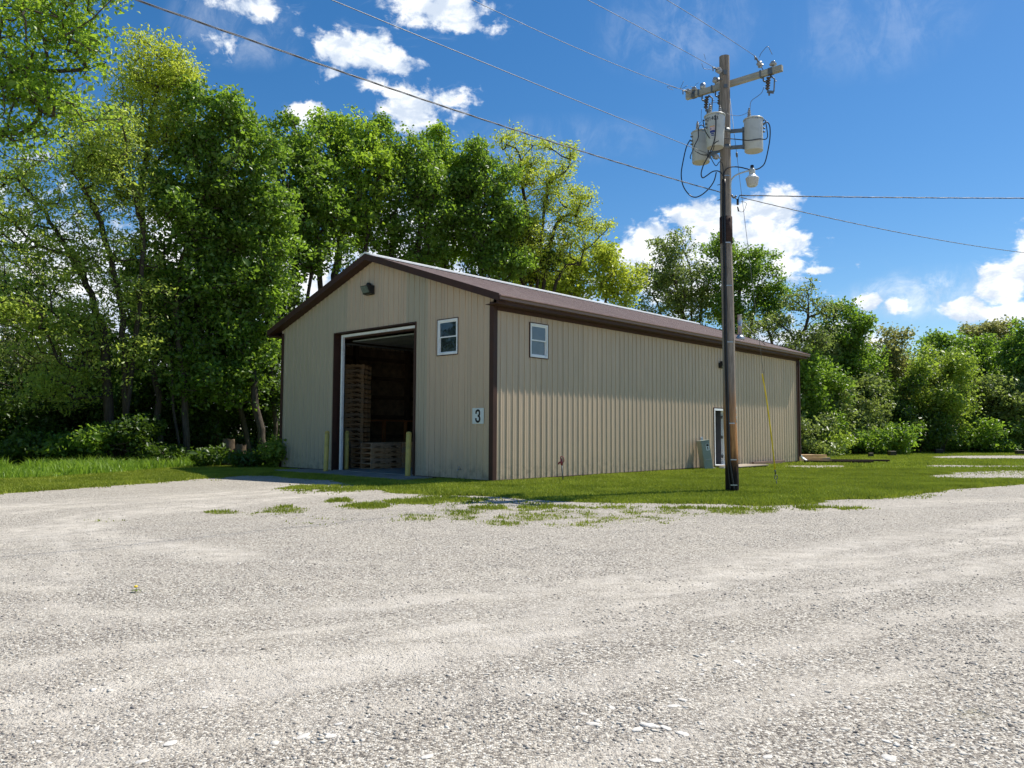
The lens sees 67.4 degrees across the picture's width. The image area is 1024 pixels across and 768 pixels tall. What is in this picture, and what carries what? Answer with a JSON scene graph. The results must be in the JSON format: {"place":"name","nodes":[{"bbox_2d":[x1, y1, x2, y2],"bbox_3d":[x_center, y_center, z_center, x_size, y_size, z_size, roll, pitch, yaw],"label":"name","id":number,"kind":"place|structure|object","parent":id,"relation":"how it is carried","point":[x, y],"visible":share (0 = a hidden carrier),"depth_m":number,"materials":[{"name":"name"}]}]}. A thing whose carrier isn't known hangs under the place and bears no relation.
{"place":"outdoors","nodes":[
{"label":"outdoors","id":0,"kind":"place"},
{"bbox_2d":[0,452,278,478],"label":"tall grass","id":1,"kind":"structure","parent":0,"point":[67,466],"depth_m":23.10,"materials":[{"name":"green plant"}]},
{"bbox_2d":[276,469,432,479],"bbox_3d":[-4.737,2.626,22.177,6.100,0.105,1.138,-3,-5,43],"label":"concrete apron","id":2,"kind":"object","parent":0,"point":[371,475],"visible":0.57,"depth_m":21.59,"materials":[{"name":"grey concrete"}]},
{"bbox_2d":[323,431,329,470],"bbox_3d":[-5.598,2.045,23.175,0.143,1.270,0.143,1,-3,0],"label":"bollard","id":3,"kind":"object","parent":2,"relation":"on","point":[326,451],"visible":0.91,"depth_m":23.12,"materials":[{"name":"metal"}]},
{"bbox_2d":[405,432,411,475],"bbox_3d":[-2.833,1.928,20.972,0.153,1.260,0.153,1,-3,0],"label":"bollard","id":4,"kind":"object","parent":2,"relation":"on","point":[408,456],"visible":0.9,"depth_m":20.91,"materials":[{"name":"metal"}]},
{"bbox_2d":[344,423,369,427],"bbox_3d":[-5.581,1.409,26.364,1.212,0.163,1.039,0,-3,3],"label":"pallet","id":5,"kind":"object","parent":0,"point":[365,425],"visible":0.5,"depth_m":25.86,"materials":[{"name":"brown wood"}]},
{"bbox_2d":[344,418,370,422],"bbox_3d":[-5.568,1.245,26.379,1.213,0.163,1.040,0,-3,3],"label":"pallet","id":6,"kind":"object","parent":5,"relation":"on","point":[357,420],"visible":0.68,"depth_m":25.87,"materials":[{"name":"brown wood"}]},
{"bbox_2d":[344,413,370,417],"bbox_3d":[-5.570,1.081,26.393,1.200,0.163,1.039,0,-3,3],"label":"pallet","id":7,"kind":"object","parent":6,"relation":"on","point":[357,415],"visible":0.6,"depth_m":25.89,"materials":[{"name":"brown wood"}]},
{"bbox_2d":[0,455,1023,767],"bbox_3d":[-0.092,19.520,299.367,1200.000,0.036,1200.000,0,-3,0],"label":"ground","id":8,"kind":"structure","parent":0,"point":[328,679],"depth_m":5.15,"materials":[{"name":"grey gravel"}]},
{"bbox_2d":[84,493,930,527],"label":"grass","id":9,"kind":"structure","parent":8,"relation":"on","point":[728,510],"depth_m":12.35,"materials":[{"name":"green plant"}]},
{"bbox_2d":[846,371,900,432],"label":"shrub","id":10,"kind":"object","parent":8,"relation":"on","point":[873,388],"visible":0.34,"depth_m":46.90,"materials":[{"name":"green plant"}]},
{"bbox_2d":[0,465,1023,509],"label":"grass","id":11,"kind":"structure","parent":0,"point":[806,485],"depth_m":17.82,"materials":[{"name":"green plant"}]},
{"bbox_2d":[0,0,1023,428],"label":"sky","id":12,"kind":"structure","parent":0,"point":[870,98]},
{"bbox_2d":[192,433,1023,479],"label":"lawn","id":13,"kind":"structure","parent":0,"point":[899,465],"depth_m":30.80,"materials":[{"name":"green plant"}]},
{"bbox_2d":[0,389,32,441],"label":"shrub","id":14,"kind":"object","parent":13,"relation":"on","point":[3,425],"visible":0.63,"depth_m":27.74,"materials":[{"name":"green plant"}]},
{"bbox_2d":[0,421,56,464],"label":"shrub","id":15,"kind":"object","parent":13,"relation":"on","point":[15,448],"visible":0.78,"depth_m":25.33,"materials":[{"name":"green plant"}]},
{"bbox_2d":[0,322,68,398],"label":"young tree","id":16,"kind":"object","parent":13,"relation":"on","point":[8,334],"visible":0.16,"depth_m":32.25,"materials":[{"name":"green plant"}]},
{"bbox_2d":[0,389,69,440],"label":"shrub","id":17,"kind":"object","parent":13,"relation":"on","point":[34,421],"visible":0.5,"depth_m":28.30,"materials":[{"name":"green plant"}]},
{"bbox_2d":[0,239,91,361],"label":"bare tree","id":18,"kind":"object","parent":13,"relation":"on","point":[5,336],"visible":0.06,"depth_m":33.14,"materials":[{"name":"plant"}]},
{"bbox_2d":[28,428,89,461],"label":"shrub","id":19,"kind":"object","parent":13,"relation":"on","point":[58,444],"visible":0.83,"depth_m":25.85,"materials":[{"name":"green plant"}]},
{"bbox_2d":[37,398,93,435],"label":"shrub","id":20,"kind":"object","parent":13,"relation":"on","point":[79,420],"visible":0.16,"depth_m":29.70,"materials":[{"name":"green plant"}]},
{"bbox_2d":[0,251,131,436],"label":"locust tree","id":21,"kind":"object","parent":13,"relation":"on","point":[5,355],"visible":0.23,"depth_m":30.04,"materials":[{"name":"green plant"}]},
{"bbox_2d":[0,0,140,182],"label":"maple tree","id":22,"kind":"object","parent":13,"relation":"on","point":[39,87],"visible":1,"depth_m":22.57,"materials":[{"name":"green plant"}]},
{"bbox_2d":[28,313,128,397],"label":"young tree","id":23,"kind":"object","parent":13,"relation":"on","point":[112,339],"visible":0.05,"depth_m":31.75,"materials":[{"name":"green plant"}]},
{"bbox_2d":[63,385,117,435],"bbox_3d":[-17.029,1.625,31.061,3.742,3.190,3.074,0,-3,0],"label":"shrub","id":24,"kind":"object","parent":13,"relation":"on","point":[89,409],"visible":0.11,"depth_m":30.02,"materials":[{"name":"green plant"}]},
{"bbox_2d":[0,88,183,459],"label":"locust tree","id":25,"kind":"object","parent":13,"relation":"on","point":[89,156],"visible":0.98,"depth_m":26.85,"materials":[{"name":"green plant"}]},
{"bbox_2d":[66,421,123,459],"bbox_3d":[-14.122,2.078,26.239,1.505,1.720,2.646,0,-3,0],"label":"shrub","id":26,"kind":"object","parent":13,"relation":"on","point":[92,439],"visible":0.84,"depth_m":25.68,"materials":[{"name":"green plant"}]},
{"bbox_2d":[52,331,144,400],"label":"young tree","id":27,"kind":"object","parent":13,"relation":"on","point":[112,373],"visible":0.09,"depth_m":31.84,"materials":[{"name":"green plant"}]},
{"bbox_2d":[87,382,154,447],"bbox_3d":[-15.120,1.520,30.091,3.020,3.293,2.575,-3,-4,39],"label":"shrub","id":28,"kind":"object","parent":13,"relation":"on","point":[117,411],"visible":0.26,"depth_m":29.42,"materials":[{"name":"green plant"}]},
{"bbox_2d":[99,410,167,458],"bbox_3d":[-12.976,1.933,26.622,1.502,2.073,2.863,0,-3,0],"label":"shrub","id":29,"kind":"object","parent":13,"relation":"on","point":[133,429],"visible":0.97,"depth_m":26.08,"materials":[{"name":"green plant"}]},
{"bbox_2d":[98,306,208,412],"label":"young tree","id":30,"kind":"object","parent":13,"relation":"on","point":[145,381],"visible":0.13,"depth_m":30.13,"materials":[{"name":"green plant"}]},
{"bbox_2d":[84,22,224,444],"bbox_3d":[-13.857,-5.326,29.425,5.731,16.947,3.526,0,-3,0],"label":"locust tree","id":31,"kind":"object","parent":13,"relation":"on","point":[148,83],"visible":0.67,"depth_m":29.17,"materials":[{"name":"green plant"}]},
{"bbox_2d":[120,436,189,462],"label":"shrub","id":32,"kind":"object","parent":13,"relation":"on","point":[149,450],"visible":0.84,"depth_m":26.29,"materials":[{"name":"green plant"}]},
{"bbox_2d":[140,384,196,450],"bbox_3d":[-14.033,1.414,30.807,3.274,3.604,3.070,0,-3,0],"label":"shrub","id":33,"kind":"object","parent":13,"relation":"on","point":[168,431],"visible":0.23,"depth_m":30.10,"materials":[{"name":"green plant"}]},
{"bbox_2d":[113,71,263,455],"bbox_3d":[-12.117,-4.349,28.641,5.742,14.908,4.407,0,-3,0],"label":"maple tree","id":34,"kind":"object","parent":13,"relation":"on","point":[229,115],"visible":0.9,"depth_m":28.47,"materials":[{"name":"green plant"}]},
{"bbox_2d":[161,382,243,449],"bbox_3d":[-12.505,1.347,31.042,3.014,3.786,2.866,0,-3,0],"label":"shrub","id":35,"kind":"object","parent":13,"relation":"on","point":[204,428],"visible":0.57,"depth_m":30.55,"materials":[{"name":"green plant"}]},
{"bbox_2d":[187,443,233,466],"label":"shrub","id":36,"kind":"object","parent":13,"relation":"on","point":[210,455],"visible":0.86,"depth_m":25.81,"materials":[{"name":"green plant"}]},
{"bbox_2d":[179,266,256,446],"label":"young tree","id":37,"kind":"object","parent":13,"relation":"on","point":[223,352],"visible":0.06,"depth_m":30.82,"materials":[{"name":"green plant"}]},
{"bbox_2d":[153,204,286,450],"bbox_3d":[-11.965,-2.415,31.177,6.247,11.377,2.855,0,-3,0],"label":"maple tree","id":38,"kind":"object","parent":13,"relation":"on","point":[244,428],"visible":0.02,"depth_m":30.89,"materials":[{"name":"green plant"}]},
{"bbox_2d":[209,384,254,445],"bbox_3d":[-12.407,1.205,32.997,3.332,4.304,2.640,0,-3,0],"label":"shrub","id":39,"kind":"object","parent":13,"relation":"on","point":[240,440],"visible":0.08,"depth_m":32.54,"materials":[{"name":"green plant"}]},
{"bbox_2d":[220,447,265,466],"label":"shrub","id":40,"kind":"object","parent":13,"relation":"on","point":[249,458],"visible":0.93,"depth_m":25.36,"materials":[{"name":"green plant"}]},
{"bbox_2d":[180,112,313,451],"bbox_3d":[-10.304,-3.764,29.829,5.085,13.969,3.759,0,-3,0],"label":"maple tree","id":41,"kind":"object","parent":13,"relation":"on","point":[269,225],"visible":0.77,"depth_m":29.35,"materials":[{"name":"green plant"}]},
{"bbox_2d":[231,360,280,448],"bbox_3d":[-10.601,0.924,32.826,2.907,4.850,2.900,0,-3,0],"label":"shrub","id":42,"kind":"object","parent":13,"relation":"on","point":[267,417],"visible":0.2,"depth_m":32.44,"materials":[{"name":"green plant"}]},
{"bbox_2d":[257,433,287,466],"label":"shrub","id":43,"kind":"object","parent":13,"relation":"on","point":[273,450],"visible":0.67,"depth_m":25.36,"materials":[{"name":"green plant"}]},
{"bbox_2d":[246,267,308,439],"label":"young tree","id":44,"kind":"object","parent":13,"relation":"on","point":[272,397],"visible":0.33,"depth_m":31.41,"materials":[{"name":"green plant"}]},
{"bbox_2d":[252,105,360,298],"bbox_3d":[-10.008,-4.695,35.422,6.029,16.428,4.280,0,-3,0],"label":"maple tree","id":45,"kind":"object","parent":13,"relation":"on","point":[318,198],"visible":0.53,"depth_m":35.04,"materials":[{"name":"green plant"}]},
{"bbox_2d":[288,103,402,289],"bbox_3d":[-8.601,-5.058,37.271,6.611,17.411,4.998,0,-3,0],"label":"maple tree","id":46,"kind":"object","parent":13,"relation":"on","point":[351,149],"visible":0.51,"depth_m":37.07,"materials":[{"name":"green plant"}]},
{"bbox_2d":[348,107,462,267],"bbox_3d":[-5.485,-4.999,38.411,6.295,17.473,4.389,0,-3,0],"label":"maple tree","id":47,"kind":"object","parent":13,"relation":"on","point":[416,199],"visible":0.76,"depth_m":38.06,"materials":[{"name":"green plant"}]},
{"bbox_2d":[402,119,497,271],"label":"maple tree","id":48,"kind":"object","parent":13,"relation":"on","point":[436,132],"visible":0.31,"depth_m":40.11,"materials":[{"name":"green plant"}]},
{"bbox_2d":[444,131,540,283],"bbox_3d":[-1.238,-4.676,39.501,5.389,16.966,4.013,0,-3,0],"label":"maple tree","id":49,"kind":"object","parent":13,"relation":"on","point":[504,228],"visible":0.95,"depth_m":38.99,"materials":[{"name":"green plant"}]},
{"bbox_2d":[487,215,568,286],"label":"maple tree","id":50,"kind":"object","parent":13,"relation":"on","point":[543,261],"visible":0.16,"depth_m":41.64,"materials":[{"name":"green plant"}]},
{"bbox_2d":[267,252,810,480],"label":"storage building","id":51,"kind":"structure","parent":13,"relation":"on","point":[545,379],"depth_m":23.11,"materials":[{"name":"beige metal"}]},
{"bbox_2d":[344,431,348,468],"bbox_3d":[-5.173,2.088,24.020,0.143,1.260,0.143,0,-3,0],"label":"bollard","id":52,"kind":"object","parent":51,"relation":"in","point":[346,453],"visible":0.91,"depth_m":23.97,"materials":[{"name":"metal"}]},
{"bbox_2d":[360,283,373,295],"bbox_3d":[-4.283,-2.818,22.692,0.374,0.356,0.269,-3,-5,43],"label":"wall lamp","id":53,"kind":"object","parent":51,"relation":"attached to","point":[367,289],"visible":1,"depth_m":22.61,"materials":[{"name":"brown metal"}]},
{"bbox_2d":[331,322,416,475],"bbox_3d":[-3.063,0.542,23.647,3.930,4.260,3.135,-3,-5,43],"label":"door frame","id":54,"kind":"structure","parent":51,"relation":"in","point":[404,340],"depth_m":23.78,"materials":[{"name":"brown paint"}]},
{"bbox_2d":[350,463,400,468],"bbox_3d":[-4.451,2.656,25.099,1.123,0.163,1.213,-3,-5,42],"label":"pallet","id":55,"kind":"object","parent":51,"relation":"in","point":[375,465],"visible":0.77,"depth_m":24.77,"materials":[{"name":"brown wood"}]},
{"bbox_2d":[351,458,400,463],"bbox_3d":[-4.447,2.492,25.110,1.122,0.163,1.200,-3,-5,43],"label":"pallet","id":56,"kind":"object","parent":55,"relation":"on","point":[375,460],"visible":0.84,"depth_m":24.79,"materials":[{"name":"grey wood"}]},
{"bbox_2d":[350,453,400,458],"bbox_3d":[-4.454,2.328,25.120,1.122,0.163,1.212,-3,-5,42],"label":"pallet","id":57,"kind":"object","parent":56,"relation":"on","point":[376,455],"visible":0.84,"depth_m":24.84,"materials":[{"name":"brown wood"}]},
{"bbox_2d":[351,448,400,452],"bbox_3d":[-4.450,2.163,25.129,1.123,0.163,1.212,-3,-5,42],"label":"pallet","id":58,"kind":"object","parent":57,"relation":"on","point":[377,450],"visible":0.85,"depth_m":24.83,"materials":[{"name":"brown wood"}]},
{"bbox_2d":[351,442,400,447],"bbox_3d":[-4.449,1.999,25.140,1.122,0.163,1.200,-3,-5,42],"label":"pallet","id":59,"kind":"object","parent":58,"relation":"on","point":[376,444],"visible":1,"depth_m":24.92,"materials":[{"name":"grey wood"}]},
{"bbox_2d":[371,420,412,441],"bbox_3d":[-3.363,2.209,29.495,0.550,1.600,5.600,-3,-5,43],"label":"shelf rack","id":60,"kind":"object","parent":51,"relation":"in","point":[384,430],"visible":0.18,"depth_m":28.15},
{"bbox_2d":[437,317,458,355],"bbox_3d":[-1.701,-1.252,20.407,0.834,0.984,0.075,-3,-5,43],"label":"window","id":61,"kind":"structure","parent":51,"relation":"in","point":[447,329],"depth_m":20.43,"materials":[{"name":"white paint"}]},
{"bbox_2d":[472,408,483,423],"bbox_3d":[-0.863,0.809,19.469,0.410,0.400,0.014,-3,-5,43],"label":"number sign","id":62,"kind":"object","parent":51,"relation":"attached to","point":[477,415],"visible":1,"depth_m":19.46,"materials":[{"name":"white metal"}]},
{"bbox_2d":[529,322,548,358],"bbox_3d":[0.713,-1.152,20.542,0.075,0.944,0.764,-3,-5,43],"label":"window","id":63,"kind":"structure","parent":51,"relation":"in","point":[538,332],"depth_m":20.56,"materials":[{"name":"white paint"}]},
{"bbox_2d":[713,407,724,465],"bbox_3d":[7.196,1.914,28.076,0.980,2.075,0.980,-3,-5,43],"label":"side door","id":64,"kind":"structure","parent":51,"relation":"in","point":[718,427],"depth_m":28.14,"materials":[{"name":"white metal"}]},
{"bbox_2d":[474,120,618,291],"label":"honey locust","id":65,"kind":"object","parent":13,"relation":"on","point":[545,204],"visible":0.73,"depth_m":41.34,"materials":[{"name":"green plant"}]},
{"bbox_2d":[509,237,652,307],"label":"young tree","id":66,"kind":"object","parent":13,"relation":"on","point":[608,259],"visible":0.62,"depth_m":45.88,"materials":[{"name":"green plant"}]},
{"bbox_2d":[628,225,736,326],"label":"elm tree","id":67,"kind":"object","parent":13,"relation":"on","point":[681,297],"visible":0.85,"depth_m":50.12,"materials":[{"name":"green plant"}]},
{"bbox_2d":[696,437,712,468],"bbox_3d":[6.560,2.387,26.221,0.340,1.150,0.455,-7,-4,-14],"label":"utility pedestal","id":68,"kind":"object","parent":13,"relation":"on","point":[704,454],"visible":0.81,"depth_m":26.04,"materials":[{"name":"green paint"}]},
{"bbox_2d":[667,46,782,491],"bbox_3d":[4.593,-2.463,16.742,2.539,9.792,1.140,-2,-4,34],"label":"utility pole","id":69,"kind":"object","parent":13,"relation":"on","point":[724,83],"visible":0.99,"depth_m":16.76,"materials":[{"name":"brown wood"}]},
{"bbox_2d":[135,0,721,192],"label":"service cable","id":70,"kind":"object","parent":69,"relation":"attached to","point":[200,22],"visible":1,"depth_m":9.85,"materials":[{"name":"rubber"}]},
{"bbox_2d":[332,0,707,153],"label":"power line","id":71,"kind":"object","parent":69,"relation":"attached to","point":[503,70],"visible":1,"depth_m":11.63,"materials":[{"name":"rubber"}]},
{"bbox_2d":[473,0,681,89],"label":"power line","id":72,"kind":"object","parent":69,"relation":"attached to","point":[570,45],"visible":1,"depth_m":14.36,"materials":[{"name":"metal"}]},
{"bbox_2d":[690,121,709,165],"bbox_3d":[4.329,-5.566,17.662,0.466,0.984,0.442,0,-3,0],"label":"transformer","id":73,"kind":"object","parent":69,"relation":"attached to","point":[698,159],"visible":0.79,"depth_m":17.49,"materials":[{"name":"grey metal"}]},
{"bbox_2d":[704,104,725,150],"bbox_3d":[4.419,-5.622,16.733,0.470,0.984,0.466,0,-3,0],"label":"transformer","id":74,"kind":"object","parent":69,"relation":"attached to","point":[709,117],"visible":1,"depth_m":16.57,"materials":[{"name":"grey metal"}]},
{"bbox_2d":[730,165,758,189],"bbox_3d":[5.082,-4.523,16.807,0.640,0.552,0.290,0,-3,0],"label":"area lamp","id":75,"kind":"object","parent":69,"relation":"attached to","point":[752,179],"visible":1,"depth_m":16.75,"materials":[{"name":"white glass"}]},
{"bbox_2d":[743,108,764,153],"bbox_3d":[5.332,-5.606,16.923,0.463,0.984,0.442,0,-3,0],"label":"transformer","id":76,"kind":"object","parent":69,"relation":"attached to","point":[753,127],"visible":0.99,"depth_m":16.76,"materials":[{"name":"grey metal"}]},
{"bbox_2d":[730,101,777,483],"bbox_3d":[5.639,-1.918,17.870,0.073,9.011,2.538,-3,-5,40],"label":"guy wire","id":77,"kind":"object","parent":69,"relation":"attached to","point":[759,340],"visible":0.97,"depth_m":18.14,"materials":[{"name":"metal"}]},
{"bbox_2d":[740,197,1023,252],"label":"service cable","id":78,"kind":"object","parent":69,"relation":"attached to","point":[870,226],"visible":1,"depth_m":20.02,"materials":[{"name":"rubber"}]},
{"bbox_2d":[741,195,1023,198],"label":"service cable","id":79,"kind":"object","parent":69,"relation":"attached to","point":[880,197],"visible":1,"depth_m":17.37,"materials":[{"name":"black rubber"}]},
{"bbox_2d":[693,229,797,335],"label":"elm tree","id":80,"kind":"object","parent":13,"relation":"on","point":[764,301],"visible":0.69,"depth_m":48.85,"materials":[{"name":"green plant"}]},
{"bbox_2d":[737,273,846,398],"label":"cherry tree","id":81,"kind":"object","parent":13,"relation":"on","point":[812,339],"visible":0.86,"depth_m":45.04,"materials":[{"name":"green plant"}]},
{"bbox_2d":[801,407,846,456],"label":"shrub","id":82,"kind":"object","parent":13,"relation":"on","point":[809,435],"visible":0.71,"depth_m":42.12,"materials":[{"name":"green plant"}]},
{"bbox_2d":[800,345,857,435],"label":"shrub","id":83,"kind":"object","parent":13,"relation":"on","point":[813,369],"visible":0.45,"depth_m":44.23,"materials":[{"name":"green plant"}]},
{"bbox_2d":[801,327,862,395],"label":"shrub","id":84,"kind":"object","parent":13,"relation":"on","point":[837,348],"visible":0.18,"depth_m":49.00,"materials":[{"name":"green plant"}]},
{"bbox_2d":[818,428,858,454],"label":"shrub","id":85,"kind":"object","parent":13,"relation":"on","point":[841,439],"visible":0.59,"depth_m":42.36,"materials":[{"name":"green plant"}]},
{"bbox_2d":[804,460,873,463],"bbox_3d":[13.694,3.266,32.223,2.763,0.120,0.140,0,-4,8],"label":"long board","id":86,"kind":"object","parent":13,"relation":"on","point":[835,461],"visible":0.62,"depth_m":32.18,"materials":[{"name":"wood"}]},
{"bbox_2d":[800,372,882,446],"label":"shrub","id":87,"kind":"object","parent":13,"relation":"on","point":[849,410],"visible":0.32,"depth_m":45.32,"materials":[{"name":"green plant"}]},
{"bbox_2d":[807,295,891,380],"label":"poplar tree","id":88,"kind":"object","parent":13,"relation":"on","point":[861,325],"visible":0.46,"depth_m":49.48,"materials":[{"name":"green plant"}]},
{"bbox_2d":[845,418,922,453],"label":"shrub","id":89,"kind":"object","parent":13,"relation":"on","point":[896,438],"visible":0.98,"depth_m":44.50,"materials":[{"name":"green plant"}]},
{"bbox_2d":[851,322,918,398],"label":"elm tree","id":90,"kind":"object","parent":13,"relation":"on","point":[892,342],"visible":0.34,"depth_m":51.89,"materials":[{"name":"green plant"}]},
{"bbox_2d":[856,364,942,449],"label":"shrub","id":91,"kind":"object","parent":13,"relation":"on","point":[905,385],"visible":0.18,"depth_m":48.70,"materials":[{"name":"green plant"}]},
{"bbox_2d":[885,395,962,452],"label":"shrub","id":92,"kind":"object","parent":13,"relation":"on","point":[939,420],"visible":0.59,"depth_m":47.96,"materials":[{"name":"green plant"}]},
{"bbox_2d":[896,351,953,408],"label":"ash tree","id":93,"kind":"object","parent":13,"relation":"on","point":[935,382],"visible":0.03,"depth_m":53.37,"materials":[{"name":"green plant"}]},
{"bbox_2d":[899,341,985,451],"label":"shrub","id":94,"kind":"object","parent":13,"relation":"on","point":[956,366],"visible":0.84,"depth_m":49.10,"materials":[{"name":"green plant"}]},
{"bbox_2d":[913,326,1003,382],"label":"maple tree","id":95,"kind":"object","parent":13,"relation":"on","point":[944,342],"visible":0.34,"depth_m":57.56,"materials":[{"name":"green plant"}]},
{"bbox_2d":[946,376,998,446],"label":"shrub","id":96,"kind":"object","parent":13,"relation":"on","point":[974,396],"visible":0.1,"depth_m":51.62,"materials":[{"name":"green plant"}]},
{"bbox_2d":[931,416,1022,452],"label":"shrub","id":97,"kind":"object","parent":13,"relation":"on","point":[980,438],"visible":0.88,"depth_m":49.70,"materials":[{"name":"green plant"}]},
{"bbox_2d":[955,314,1018,376],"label":"elm tree","id":98,"kind":"object","parent":13,"relation":"on","point":[998,328],"visible":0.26,"depth_m":59.57,"materials":[{"name":"green plant"}]},
{"bbox_2d":[959,410,1023,450],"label":"shrub","id":99,"kind":"object","parent":13,"relation":"on","point":[973,418],"visible":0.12,"depth_m":51.08,"materials":[{"name":"green plant"}]},
{"bbox_2d":[971,370,1023,451],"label":"bush","id":100,"kind":"object","parent":13,"relation":"on","point":[1001,396],"visible":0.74,"depth_m":51.46,"materials":[{"name":"green plant"}]},
{"bbox_2d":[985,317,1023,382],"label":"maple tree","id":101,"kind":"object","parent":13,"relation":"on","point":[1011,357],"visible":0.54,"depth_m":54.11,"materials":[{"name":"green plant"}]},
{"bbox_2d":[994,372,1023,449],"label":"shrub","id":102,"kind":"object","parent":13,"relation":"on","point":[1022,388],"visible":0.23,"depth_m":51.81,"materials":[{"name":"green plant"}]},
{"bbox_2d":[801,435,1018,454],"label":"undergrowth","id":103,"kind":"object","parent":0,"point":[854,449],"visible":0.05,"depth_m":45.82,"materials":[{"name":"green plant"}]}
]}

